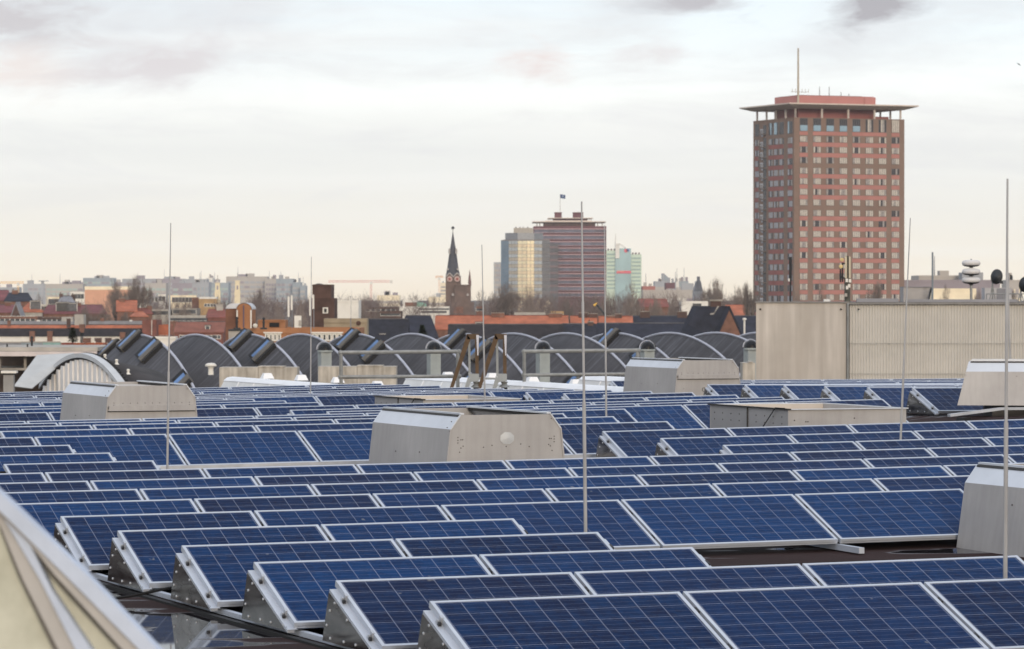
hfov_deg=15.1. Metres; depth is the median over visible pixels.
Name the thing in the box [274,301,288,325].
bare tree
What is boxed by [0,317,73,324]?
flat roof house
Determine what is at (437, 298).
office block
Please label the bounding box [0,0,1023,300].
sky
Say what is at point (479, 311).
house
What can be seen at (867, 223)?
window
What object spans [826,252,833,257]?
window
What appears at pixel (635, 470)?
solar panel
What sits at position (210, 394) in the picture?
solar panel
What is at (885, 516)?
solar panel
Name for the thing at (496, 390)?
solar panel
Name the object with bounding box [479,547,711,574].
solar panel
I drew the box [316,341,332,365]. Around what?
domed vent
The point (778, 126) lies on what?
side window
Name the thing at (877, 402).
solar panel
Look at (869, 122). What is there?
window
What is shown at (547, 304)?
bare tree
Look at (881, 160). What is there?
window
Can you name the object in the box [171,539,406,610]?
solar panel
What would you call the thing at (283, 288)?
office block
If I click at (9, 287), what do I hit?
office block
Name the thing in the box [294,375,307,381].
rooflight
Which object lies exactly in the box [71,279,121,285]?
office block
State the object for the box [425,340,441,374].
domed vent
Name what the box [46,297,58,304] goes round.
house
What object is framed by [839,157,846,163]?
window
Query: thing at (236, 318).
flue
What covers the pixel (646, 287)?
office block
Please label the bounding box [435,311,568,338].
house
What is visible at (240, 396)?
solar panel
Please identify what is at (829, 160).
window
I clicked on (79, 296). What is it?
house
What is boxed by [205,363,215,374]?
mushroom vent
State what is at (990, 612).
solar panel
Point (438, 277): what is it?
tower crane
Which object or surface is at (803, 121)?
window
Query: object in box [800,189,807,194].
window
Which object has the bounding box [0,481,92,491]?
solar panel
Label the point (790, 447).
solar panel
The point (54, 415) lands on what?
solar panel
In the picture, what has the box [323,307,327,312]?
window
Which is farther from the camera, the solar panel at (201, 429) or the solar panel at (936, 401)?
the solar panel at (936, 401)
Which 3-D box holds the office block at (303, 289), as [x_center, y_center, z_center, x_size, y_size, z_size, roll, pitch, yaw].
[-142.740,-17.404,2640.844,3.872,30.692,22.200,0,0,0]
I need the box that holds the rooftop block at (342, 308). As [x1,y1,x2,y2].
[337,300,360,317]
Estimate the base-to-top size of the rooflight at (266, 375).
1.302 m
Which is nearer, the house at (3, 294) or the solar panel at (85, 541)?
the solar panel at (85, 541)
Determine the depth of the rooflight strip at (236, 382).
94.33 m
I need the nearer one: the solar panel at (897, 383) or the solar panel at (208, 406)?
the solar panel at (208, 406)
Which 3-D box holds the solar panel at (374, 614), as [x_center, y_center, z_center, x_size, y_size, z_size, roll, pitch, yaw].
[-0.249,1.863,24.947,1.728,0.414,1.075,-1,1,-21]
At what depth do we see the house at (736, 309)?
959.24 m
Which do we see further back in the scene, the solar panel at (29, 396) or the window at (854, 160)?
the window at (854, 160)
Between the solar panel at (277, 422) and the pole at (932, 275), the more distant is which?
the pole at (932, 275)
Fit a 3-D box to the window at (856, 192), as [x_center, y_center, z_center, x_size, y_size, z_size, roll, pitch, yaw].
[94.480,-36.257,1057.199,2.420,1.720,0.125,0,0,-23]
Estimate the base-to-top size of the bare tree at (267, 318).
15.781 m
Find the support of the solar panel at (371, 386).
on the roof at (164, 626)
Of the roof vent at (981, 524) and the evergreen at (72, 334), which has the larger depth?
the evergreen at (72, 334)
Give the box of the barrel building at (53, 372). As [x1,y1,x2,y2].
[15,352,173,390]
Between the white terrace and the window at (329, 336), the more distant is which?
the white terrace
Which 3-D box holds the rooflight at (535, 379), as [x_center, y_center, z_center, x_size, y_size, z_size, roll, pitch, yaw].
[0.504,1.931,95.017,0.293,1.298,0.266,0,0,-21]
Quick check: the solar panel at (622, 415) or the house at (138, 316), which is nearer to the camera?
the solar panel at (622, 415)
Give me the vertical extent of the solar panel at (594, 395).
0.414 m
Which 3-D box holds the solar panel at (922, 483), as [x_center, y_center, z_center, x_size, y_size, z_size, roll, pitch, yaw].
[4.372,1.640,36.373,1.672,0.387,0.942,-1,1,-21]
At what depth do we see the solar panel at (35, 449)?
44.66 m
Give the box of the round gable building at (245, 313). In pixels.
[225,303,255,340]
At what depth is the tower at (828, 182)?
1057.36 m
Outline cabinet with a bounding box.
[294,316,301,327]
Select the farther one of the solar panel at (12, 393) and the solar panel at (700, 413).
the solar panel at (12, 393)
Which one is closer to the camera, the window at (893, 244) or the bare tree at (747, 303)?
the bare tree at (747, 303)
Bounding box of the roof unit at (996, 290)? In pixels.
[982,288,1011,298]
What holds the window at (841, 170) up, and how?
in the tower at (828, 182)
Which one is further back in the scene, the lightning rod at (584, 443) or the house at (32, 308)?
the house at (32, 308)
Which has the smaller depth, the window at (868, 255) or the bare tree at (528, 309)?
the bare tree at (528, 309)
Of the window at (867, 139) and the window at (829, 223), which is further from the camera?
the window at (867, 139)
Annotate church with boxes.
[445,226,473,314]
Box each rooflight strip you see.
[221,377,332,386]
[403,377,623,391]
[578,376,624,385]
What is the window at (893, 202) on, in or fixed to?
in the tower at (828, 182)
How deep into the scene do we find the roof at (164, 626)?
29.93 m
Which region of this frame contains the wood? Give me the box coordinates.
[8,286,755,326]
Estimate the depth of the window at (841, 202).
1055.61 m
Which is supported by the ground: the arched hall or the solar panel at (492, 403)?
the arched hall
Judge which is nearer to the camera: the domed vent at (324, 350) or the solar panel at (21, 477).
the solar panel at (21, 477)
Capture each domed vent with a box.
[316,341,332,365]
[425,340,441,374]
[535,341,550,381]
[639,340,654,357]
[743,339,755,379]
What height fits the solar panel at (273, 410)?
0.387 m
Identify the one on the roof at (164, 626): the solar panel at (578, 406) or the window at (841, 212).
the solar panel at (578, 406)
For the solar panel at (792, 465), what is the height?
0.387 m
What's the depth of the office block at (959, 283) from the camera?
1099.94 m
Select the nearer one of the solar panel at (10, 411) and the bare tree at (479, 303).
the solar panel at (10, 411)
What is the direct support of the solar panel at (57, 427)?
on the roof at (164, 626)
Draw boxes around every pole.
[788,257,791,300]
[932,252,932,298]
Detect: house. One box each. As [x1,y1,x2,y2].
[0,290,8,303]
[0,301,13,315]
[0,316,43,320]
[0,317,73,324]
[0,319,84,342]
[4,289,32,307]
[11,302,24,315]
[23,300,43,315]
[38,317,61,320]
[43,301,106,321]
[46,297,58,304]
[58,292,75,302]
[69,292,84,303]
[83,325,141,343]
[89,318,141,324]
[116,297,136,320]
[130,311,148,320]
[137,304,152,319]
[150,296,158,308]
[152,309,171,323]
[156,294,165,308]
[159,324,172,335]
[168,295,196,308]
[168,315,206,335]
[172,308,200,314]
[174,321,225,343]
[206,302,225,321]
[366,307,398,317]
[369,318,409,341]
[380,311,402,317]
[405,315,438,339]
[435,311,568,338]
[448,324,563,338]
[476,306,482,314]
[514,312,545,314]
[562,320,596,337]
[570,311,597,323]
[596,323,683,337]
[598,314,615,322]
[615,312,632,322]
[633,310,687,322]
[636,299,668,314]
[679,301,707,314]
[680,299,741,335]
[693,277,702,300]
[725,304,745,315]
[735,315,755,333]
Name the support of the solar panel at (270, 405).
on the roof at (164, 626)
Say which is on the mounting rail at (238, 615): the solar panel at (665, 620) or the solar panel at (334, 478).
the solar panel at (665, 620)
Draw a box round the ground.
[288,301,750,326]
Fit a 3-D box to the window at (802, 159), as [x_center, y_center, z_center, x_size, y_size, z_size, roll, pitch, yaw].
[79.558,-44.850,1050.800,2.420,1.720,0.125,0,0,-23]
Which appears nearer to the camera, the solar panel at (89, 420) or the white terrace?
the solar panel at (89, 420)
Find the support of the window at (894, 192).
in the tower at (828, 182)
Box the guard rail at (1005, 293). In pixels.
[986,293,1023,301]
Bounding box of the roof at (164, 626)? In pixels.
[91,412,1023,648]
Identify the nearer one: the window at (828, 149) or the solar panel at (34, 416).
the solar panel at (34, 416)
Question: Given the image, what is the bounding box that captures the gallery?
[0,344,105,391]
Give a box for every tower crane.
[4,281,23,289]
[329,280,392,291]
[435,276,442,292]
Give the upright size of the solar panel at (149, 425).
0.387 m
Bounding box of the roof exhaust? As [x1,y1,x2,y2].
[1,371,17,391]
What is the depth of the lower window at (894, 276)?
1057.16 m
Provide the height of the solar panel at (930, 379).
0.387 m
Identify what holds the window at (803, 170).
in the tower at (828, 182)
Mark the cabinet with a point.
(297, 321)
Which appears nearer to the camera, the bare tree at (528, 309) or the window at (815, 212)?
the bare tree at (528, 309)
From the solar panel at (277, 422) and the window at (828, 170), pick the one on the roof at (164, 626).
the solar panel at (277, 422)
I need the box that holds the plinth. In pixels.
[983,405,1023,415]
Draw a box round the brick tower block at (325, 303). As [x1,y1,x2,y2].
[310,283,336,326]
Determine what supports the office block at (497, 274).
on the ground
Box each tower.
[215,275,220,303]
[234,273,240,302]
[501,227,549,310]
[532,194,605,314]
[606,233,641,313]
[661,273,667,282]
[739,48,918,314]
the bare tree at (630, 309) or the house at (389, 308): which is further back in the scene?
the house at (389, 308)
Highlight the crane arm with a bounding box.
[593,303,604,315]
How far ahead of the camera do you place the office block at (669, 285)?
2199.90 m
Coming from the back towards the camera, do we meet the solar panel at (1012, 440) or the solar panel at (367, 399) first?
the solar panel at (367, 399)
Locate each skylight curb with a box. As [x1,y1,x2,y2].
[373,395,521,403]
[708,403,908,428]
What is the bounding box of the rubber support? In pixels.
[956,417,971,420]
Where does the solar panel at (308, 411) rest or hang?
on the roof at (164, 626)
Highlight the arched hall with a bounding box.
[98,327,755,387]
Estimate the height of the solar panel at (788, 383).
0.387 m
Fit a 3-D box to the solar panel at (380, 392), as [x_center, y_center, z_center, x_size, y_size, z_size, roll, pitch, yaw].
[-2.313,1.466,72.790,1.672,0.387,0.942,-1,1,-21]
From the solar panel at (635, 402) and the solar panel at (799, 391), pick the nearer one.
the solar panel at (635, 402)
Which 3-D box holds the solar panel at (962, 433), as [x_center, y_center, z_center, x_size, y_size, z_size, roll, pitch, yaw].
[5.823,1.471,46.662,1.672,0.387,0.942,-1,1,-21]
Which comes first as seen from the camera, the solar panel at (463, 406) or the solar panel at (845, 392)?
the solar panel at (463, 406)
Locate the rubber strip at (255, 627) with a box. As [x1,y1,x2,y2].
[97,580,338,648]
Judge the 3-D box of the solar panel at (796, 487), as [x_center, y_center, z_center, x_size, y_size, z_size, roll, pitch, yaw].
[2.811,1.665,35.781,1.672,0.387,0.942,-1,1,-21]
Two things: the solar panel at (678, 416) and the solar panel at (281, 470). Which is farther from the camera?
the solar panel at (678, 416)
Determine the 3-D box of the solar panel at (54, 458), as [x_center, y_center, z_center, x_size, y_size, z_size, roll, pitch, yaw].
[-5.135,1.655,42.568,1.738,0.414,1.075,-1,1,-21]
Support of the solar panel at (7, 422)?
on the roof at (164, 626)
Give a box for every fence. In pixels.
[0,342,20,345]
[21,341,42,344]
[42,341,61,344]
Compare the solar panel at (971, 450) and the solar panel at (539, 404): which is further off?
the solar panel at (539, 404)
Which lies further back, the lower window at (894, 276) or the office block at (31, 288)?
the office block at (31, 288)
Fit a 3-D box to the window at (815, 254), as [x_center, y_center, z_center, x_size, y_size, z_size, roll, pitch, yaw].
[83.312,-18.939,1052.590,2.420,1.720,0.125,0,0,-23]
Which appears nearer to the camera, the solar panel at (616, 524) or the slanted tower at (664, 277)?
the solar panel at (616, 524)
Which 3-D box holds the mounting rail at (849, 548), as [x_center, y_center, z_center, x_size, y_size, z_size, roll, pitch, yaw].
[2.765,1.923,33.520,0.050,0.060,1.260,0,0,-21]
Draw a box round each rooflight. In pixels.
[0,488,161,648]
[260,373,273,378]
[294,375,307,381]
[330,377,344,383]
[486,373,495,377]
[526,377,539,381]
[569,379,578,383]
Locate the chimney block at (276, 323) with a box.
[258,320,287,327]
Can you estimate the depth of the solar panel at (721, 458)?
41.79 m
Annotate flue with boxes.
[233,317,239,328]
[260,317,266,328]
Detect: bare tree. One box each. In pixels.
[73,304,98,324]
[93,306,112,320]
[105,280,129,320]
[120,308,129,320]
[126,272,155,308]
[151,306,165,323]
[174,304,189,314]
[252,288,262,322]
[257,310,277,326]
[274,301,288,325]
[289,298,309,326]
[361,297,369,317]
[370,300,379,317]
[472,287,487,314]
[487,280,521,314]
[516,283,539,311]
[544,296,554,314]
[560,297,575,322]
[587,297,601,315]
[599,291,616,315]
[620,283,644,315]
[649,292,666,314]
[667,299,679,314]
[701,278,725,305]
[729,284,743,303]
[741,283,759,314]
[793,286,801,300]
[813,279,826,300]
[866,278,883,297]
[939,285,949,298]
[972,285,981,298]
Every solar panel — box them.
[0,391,63,395]
[0,395,34,398]
[0,397,56,399]
[0,399,61,401]
[0,402,40,406]
[0,406,60,410]
[0,409,20,412]
[0,412,52,422]
[0,421,25,423]
[0,423,57,426]
[0,425,92,437]
[0,428,130,438]
[0,437,38,445]
[0,445,76,454]
[0,452,116,470]
[0,460,160,475]
[0,472,49,482]
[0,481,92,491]
[5,489,145,502]
[13,393,62,396]
[16,400,61,403]
[17,499,201,537]
[21,408,60,412]
[27,418,141,423]
[34,434,185,465]
[35,395,62,398]
[41,402,61,405]
[45,468,205,483]
[48,412,60,419]
[54,511,262,570]
[58,420,176,425]
[90,476,257,490]
[92,422,214,430]
[107,524,330,591]
[129,425,256,434]
[139,484,317,501]
[142,416,254,420]
[169,431,318,464]
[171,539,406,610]
[177,417,292,423]
[190,387,228,389]
[191,388,254,392]
[194,393,226,395]
[194,494,381,513]
[195,395,254,397]
[196,395,283,398]
[196,398,224,399]
[196,399,254,402]
[196,400,286,404]
[196,404,222,408]
[197,407,259,416]
[201,390,281,393]
[203,464,359,477]
[215,419,334,426]
[222,402,321,408]
[225,396,318,402]
[227,391,309,394]
[229,385,305,388]
[242,555,491,632]
[254,472,417,485]
[254,505,450,527]
[255,386,332,389]
[255,392,338,395]
[255,405,355,415]
[255,413,364,417]
[255,422,372,432]
[282,387,362,391]
[284,393,369,396]
[287,408,382,414]
[293,415,377,420]
[298,429,371,461]
[306,383,381,387]
[310,479,483,495]
[311,389,391,393]
[315,394,401,405]
[321,518,527,541]
[322,572,589,648]
[326,410,380,413]
[334,384,410,387]
[334,418,374,422]
[340,390,422,393]
[355,402,454,407]
[356,460,509,472]
[362,385,440,389]
[371,391,454,394]
[372,488,554,507]
[392,387,471,390]
[395,532,614,557]
[397,405,492,407]
[403,391,491,395]
[413,467,572,480]
[417,591,731,648]
[423,388,503,391]
[441,499,659,549]
[453,400,550,405]
[455,389,538,392]
[476,475,645,490]
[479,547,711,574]
[490,389,574,400]
[493,402,592,406]
[493,406,535,408]
[505,456,656,468]
[518,407,579,410]
[522,390,612,400]
[535,403,636,408]
[544,409,637,421]
[545,483,722,501]
[550,397,645,402]
[552,413,565,417]
[555,416,618,423]
[559,421,675,453]
[561,391,651,398]
[563,443,572,454]
[568,463,723,476]
[574,564,819,594]
[579,405,703,428]
[592,399,688,404]
[596,428,733,456]
[603,392,695,397]
[609,380,623,386]
[621,494,837,548]
[636,401,735,405]
[637,470,801,484]
[645,395,738,400]
[649,452,798,464]
[655,434,796,455]
[683,402,783,427]
[683,582,988,648]
[689,397,783,401]
[703,384,789,397]
[712,478,885,495]
[718,459,869,471]
[719,441,863,453]
[727,424,854,435]
[735,398,832,402]
[740,381,787,382]
[740,384,828,397]
[752,382,824,383]
[753,379,821,380]
[780,385,869,398]
[785,399,908,422]
[788,381,858,382]
[788,431,921,442]
[790,448,933,460]
[792,465,953,479]
[795,488,963,543]
[802,555,1023,585]
[820,386,912,399]
[822,379,889,380]
[825,382,896,383]
[830,384,912,384]
[848,421,974,431]
[855,437,992,449]
[859,380,927,381]
[863,383,932,383]
[863,387,956,407]
[863,454,1011,466]
[870,384,955,385]
[873,475,968,490]
[891,378,958,379]
[897,381,962,382]
[906,387,982,414]
[913,386,961,387]
[913,427,1023,438]
[924,578,1023,648]
[927,445,1023,455]
[928,380,963,380]
[943,463,1023,475]
[966,419,1023,428]
[984,436,1023,445]
[1008,454,1023,462]
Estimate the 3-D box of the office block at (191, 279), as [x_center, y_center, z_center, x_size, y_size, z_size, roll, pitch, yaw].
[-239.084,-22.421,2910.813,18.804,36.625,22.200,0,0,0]
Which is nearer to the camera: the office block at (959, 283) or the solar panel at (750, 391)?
the solar panel at (750, 391)
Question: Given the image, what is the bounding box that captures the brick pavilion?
[403,300,425,305]
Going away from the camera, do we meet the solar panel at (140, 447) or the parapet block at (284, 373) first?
the solar panel at (140, 447)
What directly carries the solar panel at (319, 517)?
on the roof at (164, 626)
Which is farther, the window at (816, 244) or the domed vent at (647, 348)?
the window at (816, 244)
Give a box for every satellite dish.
[989,269,1002,298]
[1017,277,1023,301]
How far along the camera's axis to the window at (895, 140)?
1061.81 m
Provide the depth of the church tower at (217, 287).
1748.88 m
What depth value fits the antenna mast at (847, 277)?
142.90 m
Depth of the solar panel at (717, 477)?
37.79 m
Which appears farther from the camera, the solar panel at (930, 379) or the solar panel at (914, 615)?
the solar panel at (930, 379)
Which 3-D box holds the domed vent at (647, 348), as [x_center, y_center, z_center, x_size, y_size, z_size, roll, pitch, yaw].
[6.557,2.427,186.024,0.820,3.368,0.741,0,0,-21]
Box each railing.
[338,349,461,386]
[521,348,640,381]
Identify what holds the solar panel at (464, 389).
on the roof at (164, 626)
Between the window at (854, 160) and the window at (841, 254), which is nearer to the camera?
the window at (841, 254)
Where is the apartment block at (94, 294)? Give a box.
[85,286,133,320]
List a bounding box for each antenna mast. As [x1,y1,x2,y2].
[288,295,292,327]
[309,294,313,327]
[349,296,350,327]
[839,256,850,301]
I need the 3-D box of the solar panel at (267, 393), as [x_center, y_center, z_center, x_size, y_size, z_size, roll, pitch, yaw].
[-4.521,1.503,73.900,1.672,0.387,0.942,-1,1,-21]
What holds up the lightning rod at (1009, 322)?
on the roof at (164, 626)
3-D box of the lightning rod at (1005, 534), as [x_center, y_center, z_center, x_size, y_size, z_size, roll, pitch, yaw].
[3.303,0.593,25.805,0.320,3.137,0.304,0,0,0]
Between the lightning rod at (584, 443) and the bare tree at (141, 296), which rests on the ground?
the bare tree at (141, 296)
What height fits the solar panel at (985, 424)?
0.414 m
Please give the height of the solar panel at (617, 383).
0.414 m
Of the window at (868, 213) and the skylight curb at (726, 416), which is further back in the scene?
the window at (868, 213)
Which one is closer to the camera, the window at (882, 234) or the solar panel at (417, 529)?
the solar panel at (417, 529)
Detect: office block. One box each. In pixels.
[0,284,21,292]
[23,280,44,303]
[45,280,85,303]
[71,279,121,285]
[83,275,115,285]
[122,275,155,293]
[145,280,168,308]
[156,272,181,294]
[172,281,191,294]
[182,276,208,282]
[192,279,210,296]
[206,274,213,282]
[211,272,230,306]
[226,273,268,312]
[265,270,275,316]
[276,275,293,319]
[292,272,301,318]
[300,283,306,307]
[377,291,400,306]
[428,293,445,305]
[440,281,445,296]
[494,262,500,300]
[641,272,693,311]
[641,281,654,289]
[653,278,664,289]
[664,278,674,289]
[674,278,678,289]
[678,277,688,289]
[904,272,999,298]
[911,256,958,279]
[930,288,975,298]
[1002,273,1019,300]
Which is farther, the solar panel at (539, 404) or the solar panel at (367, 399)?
the solar panel at (367, 399)
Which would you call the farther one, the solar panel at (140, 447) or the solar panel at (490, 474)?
the solar panel at (140, 447)
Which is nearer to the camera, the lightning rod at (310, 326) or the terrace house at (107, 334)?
the lightning rod at (310, 326)
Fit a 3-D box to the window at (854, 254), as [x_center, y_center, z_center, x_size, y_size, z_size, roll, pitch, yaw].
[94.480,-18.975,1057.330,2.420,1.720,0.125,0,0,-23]
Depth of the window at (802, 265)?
1050.98 m
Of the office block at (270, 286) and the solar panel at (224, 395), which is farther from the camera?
the office block at (270, 286)
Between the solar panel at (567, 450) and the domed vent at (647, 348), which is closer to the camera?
the solar panel at (567, 450)
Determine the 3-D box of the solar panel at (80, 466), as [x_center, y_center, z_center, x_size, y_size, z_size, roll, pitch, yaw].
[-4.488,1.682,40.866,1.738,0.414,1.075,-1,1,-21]
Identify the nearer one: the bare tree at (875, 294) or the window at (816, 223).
the bare tree at (875, 294)
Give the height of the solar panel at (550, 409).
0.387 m
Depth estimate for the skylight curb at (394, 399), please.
65.55 m
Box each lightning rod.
[166,223,170,468]
[310,257,311,392]
[481,245,485,401]
[581,201,586,531]
[604,225,606,415]
[899,218,910,439]
[1003,179,1008,578]
[1008,275,1010,358]
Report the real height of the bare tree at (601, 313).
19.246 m
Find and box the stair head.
[74,314,85,326]
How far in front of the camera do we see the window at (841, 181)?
1055.35 m
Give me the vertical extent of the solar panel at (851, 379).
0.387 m
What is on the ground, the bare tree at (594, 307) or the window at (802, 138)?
the bare tree at (594, 307)
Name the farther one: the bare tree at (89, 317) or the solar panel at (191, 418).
the bare tree at (89, 317)
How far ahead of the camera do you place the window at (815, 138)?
1052.26 m
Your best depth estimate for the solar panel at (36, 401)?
68.94 m
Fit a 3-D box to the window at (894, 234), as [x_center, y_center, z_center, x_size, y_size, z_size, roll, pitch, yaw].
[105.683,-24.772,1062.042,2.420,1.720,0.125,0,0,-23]
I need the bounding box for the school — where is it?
[199,297,217,314]
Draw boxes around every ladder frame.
[450,334,494,387]
[478,334,506,387]
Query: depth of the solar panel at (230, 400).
66.39 m
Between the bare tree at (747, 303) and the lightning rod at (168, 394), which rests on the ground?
the bare tree at (747, 303)
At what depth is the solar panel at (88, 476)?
39.42 m
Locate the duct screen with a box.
[900,287,931,301]
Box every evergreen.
[67,327,77,342]
[418,325,427,334]
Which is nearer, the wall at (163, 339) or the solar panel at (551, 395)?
the solar panel at (551, 395)
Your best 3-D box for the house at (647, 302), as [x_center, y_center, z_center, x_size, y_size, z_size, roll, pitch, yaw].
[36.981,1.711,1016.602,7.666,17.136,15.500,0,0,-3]
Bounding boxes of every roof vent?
[60,380,197,419]
[368,406,564,463]
[623,357,739,395]
[956,462,1023,556]
[958,359,1023,405]
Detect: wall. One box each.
[142,320,161,335]
[152,336,177,346]
[228,329,241,339]
[324,318,368,334]
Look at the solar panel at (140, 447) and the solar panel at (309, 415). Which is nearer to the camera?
the solar panel at (140, 447)
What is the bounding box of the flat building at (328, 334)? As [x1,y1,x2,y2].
[252,327,363,341]
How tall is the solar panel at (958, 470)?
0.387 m
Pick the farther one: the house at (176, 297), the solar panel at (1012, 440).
the house at (176, 297)
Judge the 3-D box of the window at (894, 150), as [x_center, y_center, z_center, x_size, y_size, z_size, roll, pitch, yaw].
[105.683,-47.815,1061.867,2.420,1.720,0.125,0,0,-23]
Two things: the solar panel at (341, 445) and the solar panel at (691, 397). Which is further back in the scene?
the solar panel at (691, 397)
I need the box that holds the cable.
[114,586,171,599]
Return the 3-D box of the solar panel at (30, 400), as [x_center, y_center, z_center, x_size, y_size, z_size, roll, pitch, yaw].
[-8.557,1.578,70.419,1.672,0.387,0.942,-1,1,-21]
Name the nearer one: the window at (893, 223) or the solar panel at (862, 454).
the solar panel at (862, 454)
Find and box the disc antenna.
[962,259,979,298]
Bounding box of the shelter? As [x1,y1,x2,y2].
[38,280,48,303]
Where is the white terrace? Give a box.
[399,306,449,324]
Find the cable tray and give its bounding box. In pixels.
[160,454,595,468]
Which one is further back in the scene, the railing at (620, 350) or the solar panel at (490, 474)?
the railing at (620, 350)
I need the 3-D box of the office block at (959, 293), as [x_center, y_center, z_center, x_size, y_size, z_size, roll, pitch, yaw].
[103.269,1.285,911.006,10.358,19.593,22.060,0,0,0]
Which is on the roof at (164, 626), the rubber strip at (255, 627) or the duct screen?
the rubber strip at (255, 627)
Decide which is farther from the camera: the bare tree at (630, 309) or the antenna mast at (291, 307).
the bare tree at (630, 309)
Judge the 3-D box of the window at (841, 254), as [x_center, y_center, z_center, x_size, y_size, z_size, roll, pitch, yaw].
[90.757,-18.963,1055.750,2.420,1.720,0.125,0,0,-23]
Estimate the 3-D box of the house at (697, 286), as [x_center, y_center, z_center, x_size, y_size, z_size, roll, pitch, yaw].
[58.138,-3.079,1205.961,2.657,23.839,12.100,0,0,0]
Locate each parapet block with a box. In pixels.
[219,366,299,386]
[318,365,396,384]
[740,361,754,380]
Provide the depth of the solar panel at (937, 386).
65.78 m
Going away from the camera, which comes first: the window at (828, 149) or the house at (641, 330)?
the house at (641, 330)
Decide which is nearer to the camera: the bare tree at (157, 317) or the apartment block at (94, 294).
the bare tree at (157, 317)
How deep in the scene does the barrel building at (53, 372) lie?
150.58 m
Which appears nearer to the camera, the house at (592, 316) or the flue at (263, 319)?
the flue at (263, 319)
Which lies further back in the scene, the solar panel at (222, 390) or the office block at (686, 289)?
the office block at (686, 289)
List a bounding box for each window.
[322,334,326,340]
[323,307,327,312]
[327,334,331,340]
[755,121,792,311]
[800,118,807,130]
[800,136,807,141]
[800,146,807,152]
[800,157,807,162]
[800,167,807,173]
[800,178,807,183]
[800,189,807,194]
[800,199,807,204]
[800,210,807,215]
[800,220,807,226]
[800,231,807,236]
[800,241,807,247]
[800,252,807,257]
[800,263,807,268]
[800,263,898,300]
[813,118,820,130]
[813,136,820,141]
[813,146,820,152]
[813,157,820,162]
[813,168,820,173]
[813,178,820,184]
[813,189,820,194]
[813,199,820,205]
[813,210,820,215]
[813,220,820,226]
[813,231,820,236]
[813,241,820,247]
[813,252,820,257]
[813,263,820,268]
[826,119,833,131]
[826,136,833,142]
[826,147,833,152]
[826,157,833,163]
[826,168,833,173]
[826,178,833,184]
[826,189,833,194]
[826,199,833,205]
[826,210,833,215]
[826,220,833,226]
[826,231,833,236]
[826,242,833,247]
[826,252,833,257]
[826,263,833,268]
[839,119,846,131]
[839,136,846,142]
[839,147,846,152]
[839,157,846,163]
[839,168,846,173]
[839,178,846,184]
[839,189,846,194]
[839,200,846,205]
[839,210,846,215]
[839,221,846,226]
[839,231,846,236]
[839,242,846,247]
[839,252,846,257]
[852,119,859,131]
[852,137,859,142]
[852,147,859,153]
[852,158,859,163]
[852,168,859,174]
[852,179,859,184]
[852,189,859,195]
[852,200,859,205]
[852,210,859,216]
[852,221,859,226]
[852,231,859,237]
[852,242,859,247]
[852,252,859,258]
[865,119,872,131]
[865,137,872,142]
[865,147,872,153]
[865,158,872,163]
[865,168,872,174]
[865,179,872,184]
[865,189,872,195]
[865,200,872,205]
[865,210,872,216]
[865,221,872,226]
[865,231,872,237]
[865,242,872,247]
[865,252,872,258]
[878,242,885,247]
[878,252,885,258]
[879,120,885,132]
[879,137,885,143]
[879,148,885,153]
[879,158,885,163]
[879,169,885,174]
[879,179,885,184]
[879,190,885,195]
[879,200,885,205]
[879,210,885,216]
[879,221,885,226]
[879,231,885,237]
[891,200,898,205]
[891,211,898,216]
[891,221,898,226]
[891,231,898,237]
[891,242,898,247]
[891,252,898,258]
[892,120,898,132]
[892,137,898,143]
[892,148,898,153]
[892,158,898,164]
[892,169,898,174]
[892,179,898,185]
[892,190,898,195]
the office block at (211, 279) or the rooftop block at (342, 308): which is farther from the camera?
the office block at (211, 279)
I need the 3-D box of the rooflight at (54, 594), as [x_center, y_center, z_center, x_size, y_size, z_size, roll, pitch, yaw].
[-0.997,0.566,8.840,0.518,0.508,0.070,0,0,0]
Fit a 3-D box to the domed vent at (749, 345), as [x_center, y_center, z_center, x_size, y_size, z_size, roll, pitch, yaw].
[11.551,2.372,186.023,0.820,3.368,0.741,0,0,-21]
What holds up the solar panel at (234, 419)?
on the roof at (164, 626)
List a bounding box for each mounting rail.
[89,571,351,648]
[809,543,863,553]
[947,407,1023,416]
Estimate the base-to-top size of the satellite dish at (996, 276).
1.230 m
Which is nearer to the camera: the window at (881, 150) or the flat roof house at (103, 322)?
the flat roof house at (103, 322)
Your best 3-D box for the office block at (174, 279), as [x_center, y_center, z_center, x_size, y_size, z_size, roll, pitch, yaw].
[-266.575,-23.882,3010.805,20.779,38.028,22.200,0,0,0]
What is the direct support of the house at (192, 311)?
on the ground
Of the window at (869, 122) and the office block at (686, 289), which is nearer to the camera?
the window at (869, 122)
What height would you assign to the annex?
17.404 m
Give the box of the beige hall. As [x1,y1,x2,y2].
[755,298,1023,379]
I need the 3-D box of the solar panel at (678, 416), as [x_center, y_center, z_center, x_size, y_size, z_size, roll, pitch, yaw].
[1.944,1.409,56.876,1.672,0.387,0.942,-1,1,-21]
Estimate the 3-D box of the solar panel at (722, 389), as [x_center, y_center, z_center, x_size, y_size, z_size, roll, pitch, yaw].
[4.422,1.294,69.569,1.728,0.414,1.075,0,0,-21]
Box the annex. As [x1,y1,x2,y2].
[192,297,198,307]
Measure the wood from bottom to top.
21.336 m
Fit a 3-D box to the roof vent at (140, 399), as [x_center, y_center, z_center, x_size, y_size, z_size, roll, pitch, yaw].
[-5.672,1.316,56.958,1.478,0.922,2.662,0,0,-21]

